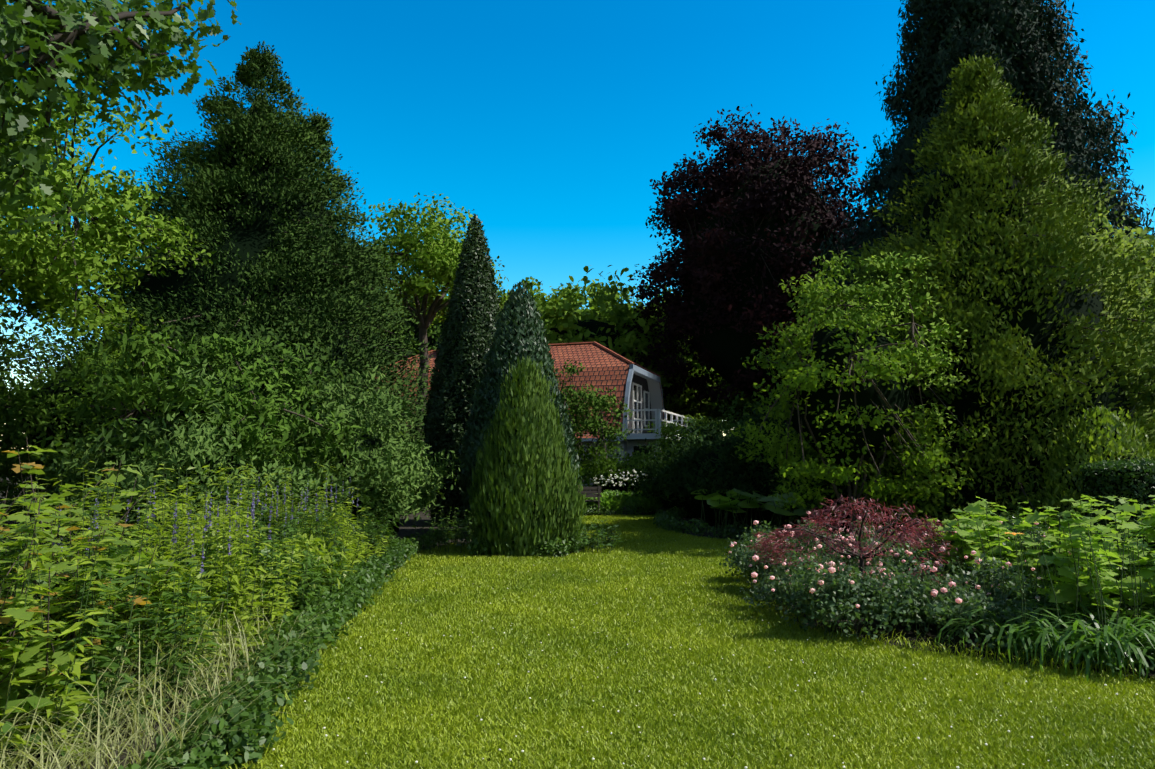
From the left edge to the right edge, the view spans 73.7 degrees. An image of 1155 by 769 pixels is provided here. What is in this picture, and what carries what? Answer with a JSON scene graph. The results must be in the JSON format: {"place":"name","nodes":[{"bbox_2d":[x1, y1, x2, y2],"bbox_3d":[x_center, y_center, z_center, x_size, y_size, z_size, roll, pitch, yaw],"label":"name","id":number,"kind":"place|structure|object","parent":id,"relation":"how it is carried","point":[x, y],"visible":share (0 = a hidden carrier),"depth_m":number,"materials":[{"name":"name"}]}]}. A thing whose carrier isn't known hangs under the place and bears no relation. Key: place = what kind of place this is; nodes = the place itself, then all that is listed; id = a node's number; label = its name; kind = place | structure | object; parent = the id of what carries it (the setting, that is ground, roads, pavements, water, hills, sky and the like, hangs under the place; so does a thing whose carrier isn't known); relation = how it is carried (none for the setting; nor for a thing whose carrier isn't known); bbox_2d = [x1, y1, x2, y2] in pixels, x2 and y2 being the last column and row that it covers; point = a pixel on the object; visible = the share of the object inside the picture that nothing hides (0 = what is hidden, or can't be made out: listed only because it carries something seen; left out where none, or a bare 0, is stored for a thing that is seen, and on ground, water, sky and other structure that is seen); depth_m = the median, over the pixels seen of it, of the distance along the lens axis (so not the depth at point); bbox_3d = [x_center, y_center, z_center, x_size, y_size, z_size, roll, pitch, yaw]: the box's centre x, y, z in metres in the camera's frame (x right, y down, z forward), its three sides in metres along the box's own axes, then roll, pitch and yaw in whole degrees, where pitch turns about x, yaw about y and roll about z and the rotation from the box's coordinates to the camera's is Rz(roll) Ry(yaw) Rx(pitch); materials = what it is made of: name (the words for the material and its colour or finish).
{"place":"outdoors","nodes":[
{"label":"outdoors","id":0,"kind":"place"},
{"bbox_2d":[0,59,216,379],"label":"ash tree","id":1,"kind":"object","parent":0,"point":[42,249],"depth_m":12.40,"materials":[{"name":"green plant"}]},
{"bbox_2d":[0,0,241,234],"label":"overhanging oak tree","id":2,"kind":"object","parent":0,"point":[14,34],"depth_m":4.97,"materials":[{"name":"green plant"}]},
{"bbox_2d":[362,277,453,369],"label":"tree","id":3,"kind":"object","parent":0,"point":[416,335],"depth_m":51.89,"materials":[{"name":"green plant"}]},
{"bbox_2d":[353,191,509,448],"bbox_3d":[-6.754,-1.658,33.496,7.669,13.126,7.989,4,-7,-37],"label":"maple tree","id":4,"kind":"object","parent":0,"point":[439,259],"depth_m":31.89,"materials":[{"name":"green plant"}]},
{"bbox_2d":[0,476,918,768],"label":"soil bed","id":5,"kind":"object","parent":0,"point":[406,528],"depth_m":15.22,"materials":[{"name":"brown soil"}]},
{"bbox_2d":[0,287,57,382],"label":"tree","id":6,"kind":"object","parent":5,"relation":"on","point":[3,353],"depth_m":26.55,"materials":[{"name":"green plant"}]},
{"bbox_2d":[6,680,131,768],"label":"border perennials","id":7,"kind":"object","parent":5,"relation":"on","point":[90,741],"visible":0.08,"depth_m":4.21,"materials":[{"name":"green plant"}]},
{"bbox_2d":[0,437,198,753],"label":"leafy plant","id":8,"kind":"object","parent":5,"relation":"on","point":[28,614],"depth_m":4.26,"materials":[{"name":"green plant"}]},
{"bbox_2d":[0,313,207,516],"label":"shrub","id":9,"kind":"object","parent":5,"relation":"on","point":[12,437],"depth_m":16.03,"materials":[{"name":"green plant"}]},
{"bbox_2d":[121,613,205,695],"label":"border perennials","id":10,"kind":"object","parent":5,"relation":"on","point":[133,669],"depth_m":5.31,"materials":[{"name":"green plant"}]},
{"bbox_2d":[0,582,351,768],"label":"seed grass plants","id":11,"kind":"object","parent":5,"relation":"on","point":[137,736],"depth_m":3.90,"materials":[{"name":"plant"}]},
{"bbox_2d":[37,356,337,561],"bbox_3d":[-5.394,1.153,10.683,3.582,2.989,3.923,0,-6,2],"label":"laurel shrub","id":12,"kind":"object","parent":5,"relation":"on","point":[194,440],"depth_m":9.87,"materials":[{"name":"green plant"}]},
{"bbox_2d":[0,459,390,768],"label":"plants","id":13,"kind":"object","parent":5,"relation":"on","point":[71,701],"visible":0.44,"depth_m":5.98,"materials":[{"name":"green plant"}]},
{"bbox_2d":[28,319,370,505],"bbox_3d":[-5.836,0.892,11.897,5.171,3.758,4.796,0,-6,2],"label":"shrub","id":14,"kind":"object","parent":5,"relation":"on","point":[121,381],"depth_m":10.90,"materials":[{"name":"green plant"}]},
{"bbox_2d":[0,459,399,768],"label":"flowering plants","id":15,"kind":"object","parent":5,"relation":"on","point":[110,647],"depth_m":4.82,"materials":[{"name":"green plant"}]},
{"bbox_2d":[53,495,358,693],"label":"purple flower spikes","id":16,"kind":"object","parent":5,"relation":"on","point":[246,579],"depth_m":6.20,"materials":[{"name":"purple plant"}]},
{"bbox_2d":[35,472,358,572],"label":"purple flower spikes","id":17,"kind":"object","parent":16,"relation":"attached to","point":[174,540],"visible":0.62,"depth_m":6.61,"materials":[{"name":"purple plant"}]},
{"bbox_2d":[0,40,438,521],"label":"conifer tree","id":18,"kind":"object","parent":5,"relation":"on","point":[255,70],"depth_m":24.13,"materials":[{"name":"green plant"}]},
{"bbox_2d":[36,313,420,479],"bbox_3d":[-6.809,0.910,16.148,7.168,4.582,6.632,0,-6,2],"label":"shrub","id":19,"kind":"object","parent":5,"relation":"on","point":[324,357],"depth_m":15.44,"materials":[{"name":"green plant"}]},
{"bbox_2d":[200,590,256,650],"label":"border perennials","id":20,"kind":"object","parent":5,"relation":"on","point":[229,613],"depth_m":6.76,"materials":[{"name":"green plant"}]},
{"bbox_2d":[253,567,299,626],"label":"border perennials","id":21,"kind":"object","parent":5,"relation":"on","point":[271,599],"depth_m":7.57,"materials":[{"name":"green plant"}]},
{"bbox_2d":[268,364,464,536],"bbox_3d":[-4.041,1.273,13.539,3.958,3.316,5.012,0,-6,2],"label":"laurel shrub","id":22,"kind":"object","parent":5,"relation":"on","point":[409,479],"depth_m":12.71,"materials":[{"name":"green plant"}]},
{"bbox_2d":[421,213,501,526],"bbox_3d":[-2.672,-0.461,19.992,2.750,8.165,2.557,0,-6,2],"label":"conical topiary","id":23,"kind":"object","parent":5,"relation":"on","point":[432,410],"depth_m":19.27,"materials":[{"name":"green plant"}]},
{"bbox_2d":[411,505,621,553],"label":"shrubs","id":24,"kind":"object","parent":5,"relation":"on","point":[598,532],"depth_m":13.72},
{"bbox_2d":[455,281,581,534],"bbox_3d":[-1.299,0.514,16.995,2.793,5.677,2.734,0,-6,2],"label":"conical topiary","id":25,"kind":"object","parent":5,"relation":"on","point":[471,441],"depth_m":16.59,"materials":[{"name":"green plant"}]},
{"bbox_2d":[464,356,586,557],"bbox_3d":[-0.913,1.247,13.568,2.158,3.565,2.054,0,-6,2],"label":"conical topiary","id":26,"kind":"object","parent":5,"relation":"on","point":[533,408],"depth_m":12.91,"materials":[{"name":"green plant"}]},
{"bbox_2d":[118,503,933,768],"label":"lawn edging foliage","id":27,"kind":"object","parent":5,"relation":"on","point":[366,577],"visible":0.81,"depth_m":5.29,"materials":[{"name":"green plant"}]},
{"bbox_2d":[494,282,579,308],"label":"tree","id":28,"kind":"object","parent":5,"relation":"on","point":[501,295],"visible":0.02,"depth_m":71.09,"materials":[{"name":"green plant"}]},
{"bbox_2d":[501,276,634,321],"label":"tree","id":29,"kind":"object","parent":5,"relation":"on","point":[567,292],"depth_m":58.57,"materials":[{"name":"green plant"}]},
{"bbox_2d":[577,486,600,514],"bbox_3d":[0.054,3.369,22.273,1.200,0.880,0.490,1,-6,-13],"label":"garden bench","id":30,"kind":"object","parent":5,"relation":"on","point":[594,491],"visible":0.35,"depth_m":22.15,"materials":[{"name":"grey wood"}]},
{"bbox_2d":[552,359,633,486],"bbox_3d":[-0.014,1.611,24.299,3.565,4.793,3.592,0,-6,2],"label":"small tree","id":31,"kind":"object","parent":5,"relation":"on","point":[594,401],"depth_m":23.96,"materials":[{"name":"green plant"}]},
{"bbox_2d":[534,265,684,417],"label":"tree","id":32,"kind":"object","parent":5,"relation":"on","point":[568,320],"depth_m":44.94,"materials":[{"name":"green plant"}]},
{"bbox_2d":[580,447,661,493],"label":"flowering shrub","id":33,"kind":"object","parent":5,"relation":"on","point":[633,459],"depth_m":27.35,"materials":[{"name":"green plant"}]},
{"bbox_2d":[581,489,664,513],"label":"hedge","id":34,"kind":"object","parent":5,"relation":"on","point":[617,500],"visible":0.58,"depth_m":22.70,"materials":[{"name":"green plant"}]},
{"bbox_2d":[562,274,725,434],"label":"tree","id":35,"kind":"object","parent":5,"relation":"on","point":[679,402],"depth_m":50.50,"materials":[{"name":"green plant"}]},
{"bbox_2d":[622,415,720,516],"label":"rhododendron shrub","id":36,"kind":"object","parent":5,"relation":"on","point":[648,485],"depth_m":22.05,"materials":[{"name":"green plant"}]},
{"bbox_2d":[590,470,652,485],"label":"white flowers","id":37,"kind":"object","parent":36,"relation":"attached to","point":[626,479],"visible":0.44,"depth_m":24.48,"materials":[{"name":"white plant"}]},
{"bbox_2d":[633,300,735,424],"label":"tree","id":38,"kind":"object","parent":5,"relation":"on","point":[685,410],"depth_m":60.92,"materials":[{"name":"green plant"}]},
{"bbox_2d":[644,411,727,452],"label":"shrub","id":39,"kind":"object","parent":5,"relation":"on","point":[674,431],"depth_m":31.94,"materials":[{"name":"green plant"}]},
{"bbox_2d":[684,356,758,434],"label":"shrub","id":40,"kind":"object","parent":5,"relation":"on","point":[738,406],"depth_m":55.08,"materials":[{"name":"green plant"}]},
{"bbox_2d":[650,407,814,527],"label":"rhododendron shrub","id":41,"kind":"object","parent":5,"relation":"on","point":[683,485],"depth_m":18.26,"materials":[{"name":"green plant"}]},
{"bbox_2d":[715,379,783,423],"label":"tree","id":42,"kind":"object","parent":5,"relation":"on","point":[744,400],"visible":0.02,"depth_m":46.46,"materials":[{"name":"green plant"}]},
{"bbox_2d":[708,391,796,449],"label":"shrub","id":43,"kind":"object","parent":5,"relation":"on","point":[731,425],"depth_m":29.94,"materials":[{"name":"green plant"}]},
{"bbox_2d":[700,489,870,538],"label":"plant stems","id":44,"kind":"object","parent":5,"relation":"on","point":[734,516],"visible":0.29,"depth_m":16.37,"materials":[{"name":"green plant"}]},
{"bbox_2d":[691,487,885,515],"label":"shade plant leaves","id":45,"kind":"object","parent":44,"relation":"attached to","point":[725,502],"visible":0.5,"depth_m":16.06,"materials":[{"name":"green plant"}]},
{"bbox_2d":[720,514,933,541],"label":"ivy foliage","id":46,"kind":"object","parent":5,"relation":"on","point":[760,523],"visible":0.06,"depth_m":16.07,"materials":[{"name":"green plant"}]},
{"bbox_2d":[729,250,994,544],"bbox_3d":[5.227,0.244,14.638,4.960,5.586,4.932,0,-6,2],"label":"young beech tree","id":47,"kind":"object","parent":5,"relation":"on","point":[812,290],"depth_m":13.78,"materials":[{"name":"green plant"}]},
{"bbox_2d":[770,429,964,534],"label":"rhododendron shrub","id":48,"kind":"object","parent":5,"relation":"on","point":[810,502],"depth_m":15.60,"materials":[{"name":"plant"}]},
{"bbox_2d":[376,341,664,437],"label":"house mansard roof tiles","id":49,"kind":"object","parent":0,"point":[605,367],"visible":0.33,"depth_m":34.84,"materials":[{"name":"red tile"}]},
{"bbox_2d":[0,0,1154,448],"label":"sky","id":50,"kind":"structure","parent":0,"point":[552,121],"materials":[{"name":"blue"}]},
{"bbox_2d":[575,434,626,490],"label":"house walls","id":51,"kind":"structure","parent":0,"point":[623,444],"depth_m":32.55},
{"bbox_2d":[576,382,695,459],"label":"white balcony joinery","id":52,"kind":"structure","parent":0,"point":[633,439],"depth_m":32.57,"materials":[{"name":"white wood"}]},
{"bbox_2d":[633,372,663,432],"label":"loggia cheeks","id":53,"kind":"object","parent":52,"relation":"attached to","point":[655,395],"visible":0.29,"depth_m":39.66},
{"bbox_2d":[628,374,652,432],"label":"loggia wall","id":54,"kind":"structure","parent":0,"point":[637,379],"depth_m":38.09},
{"bbox_2d":[622,364,663,433],"bbox_3d":[3.259,0.921,36.413,0.162,3.120,8.260,-2,-6,18],"label":"frame","id":55,"kind":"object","parent":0,"point":[642,372],"depth_m":33.91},
{"bbox_2d":[634,385,665,458],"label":"window","id":56,"kind":"structure","parent":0,"point":[636,448],"depth_m":37.15,"materials":[{"name":"glass"}]},
{"bbox_2d":[210,514,1154,768],"bbox_3d":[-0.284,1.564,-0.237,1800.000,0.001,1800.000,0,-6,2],"label":"lawn","id":57,"kind":"structure","parent":0,"point":[656,705],"depth_m":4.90,"materials":[{"name":"green plant"}]},
{"bbox_2d":[272,540,1154,768],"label":"clover blossoms","id":58,"kind":"object","parent":57,"relation":"on","point":[510,759],"visible":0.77,"depth_m":4.97,"materials":[{"name":"plant"}]},
{"bbox_2d":[768,51,1154,544],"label":"conifer tree","id":59,"kind":"object","parent":57,"relation":"on","point":[991,109],"depth_m":15.30,"materials":[{"name":"green plant"}]},
{"bbox_2d":[1022,405,1154,536],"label":"shrub","id":60,"kind":"object","parent":57,"relation":"on","point":[1109,419],"depth_m":12.88,"materials":[{"name":"green plant"}]},
{"bbox_2d":[1077,458,1154,542],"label":"clipped hedge","id":61,"kind":"object","parent":57,"relation":"on","point":[1118,465],"depth_m":11.45,"materials":[{"name":"green plant"}]},
{"bbox_2d":[622,104,883,422],"bbox_3d":[10.909,-4.992,42.760,16.197,21.686,15.166,0,-6,2],"label":"copper beech tree","id":62,"kind":"object","parent":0,"point":[675,309],"depth_m":39.95,"materials":[{"name":"purple plant"}]},
{"bbox_2d":[768,592,1154,678],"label":"island bed soil","id":63,"kind":"structure","parent":0,"point":[910,635],"depth_m":6.92,"materials":[{"name":"brown soil"}]},
{"bbox_2d":[746,494,975,581],"bbox_3d":[2.998,1.789,8.259,2.380,1.249,2.333,0,-6,2],"label":"japanese maple tree","id":64,"kind":"object","parent":63,"relation":"on","point":[798,533],"depth_m":8.17,"materials":[{"name":"plant"}]},
{"bbox_2d":[718,518,1079,644],"bbox_3d":[3.773,2.002,8.628,3.973,0.898,4.834,0,-6,2],"label":"rose shrub","id":65,"kind":"object","parent":63,"relation":"on","point":[874,595],"depth_m":6.98,"materials":[{"name":"green plant"}]},
{"bbox_2d":[728,511,1095,607],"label":"pink roses","id":66,"kind":"object","parent":65,"relation":"attached to","point":[934,592],"visible":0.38,"depth_m":7.49,"materials":[{"name":"pink plant"}]},
{"bbox_2d":[725,566,1154,674],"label":"ground cover foliage","id":67,"kind":"object","parent":63,"relation":"on","point":[988,635],"visible":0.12,"depth_m":6.39,"materials":[{"name":"green plant"}]},
{"bbox_2d":[992,510,1043,555],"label":"leafy plant","id":68,"kind":"object","parent":63,"relation":"on","point":[1010,523],"depth_m":9.26,"materials":[{"name":"green plant"}]},
{"bbox_2d":[912,494,1154,652],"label":"leafy perennial plants","id":69,"kind":"object","parent":63,"relation":"on","point":[1065,592],"depth_m":7.06,"materials":[{"name":"green plant"}]},
{"bbox_2d":[928,589,1154,681],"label":"daylily leaves","id":70,"kind":"object","parent":63,"relation":"on","point":[1032,628],"visible":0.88,"depth_m":5.92,"materials":[{"name":"green plant"}]},
{"bbox_2d":[976,516,1141,669],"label":"plant stems","id":71,"kind":"object","parent":63,"relation":"on","point":[1042,571],"visible":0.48,"depth_m":6.19,"materials":[{"name":"green plant"}]},
{"bbox_2d":[1099,518,1154,574],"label":"leafy plant","id":72,"kind":"object","parent":63,"relation":"on","point":[1121,538],"depth_m":8.81,"materials":[{"name":"green plant"}]},
{"bbox_2d":[771,0,1154,433],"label":"conifer tree","id":73,"kind":"object","parent":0,"point":[1045,37],"depth_m":26.37,"materials":[{"name":"green plant"}]},
{"bbox_2d":[1075,201,1154,435],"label":"tree","id":74,"kind":"object","parent":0,"point":[1147,246],"depth_m":18.82,"materials":[{"name":"green plant"}]}
]}

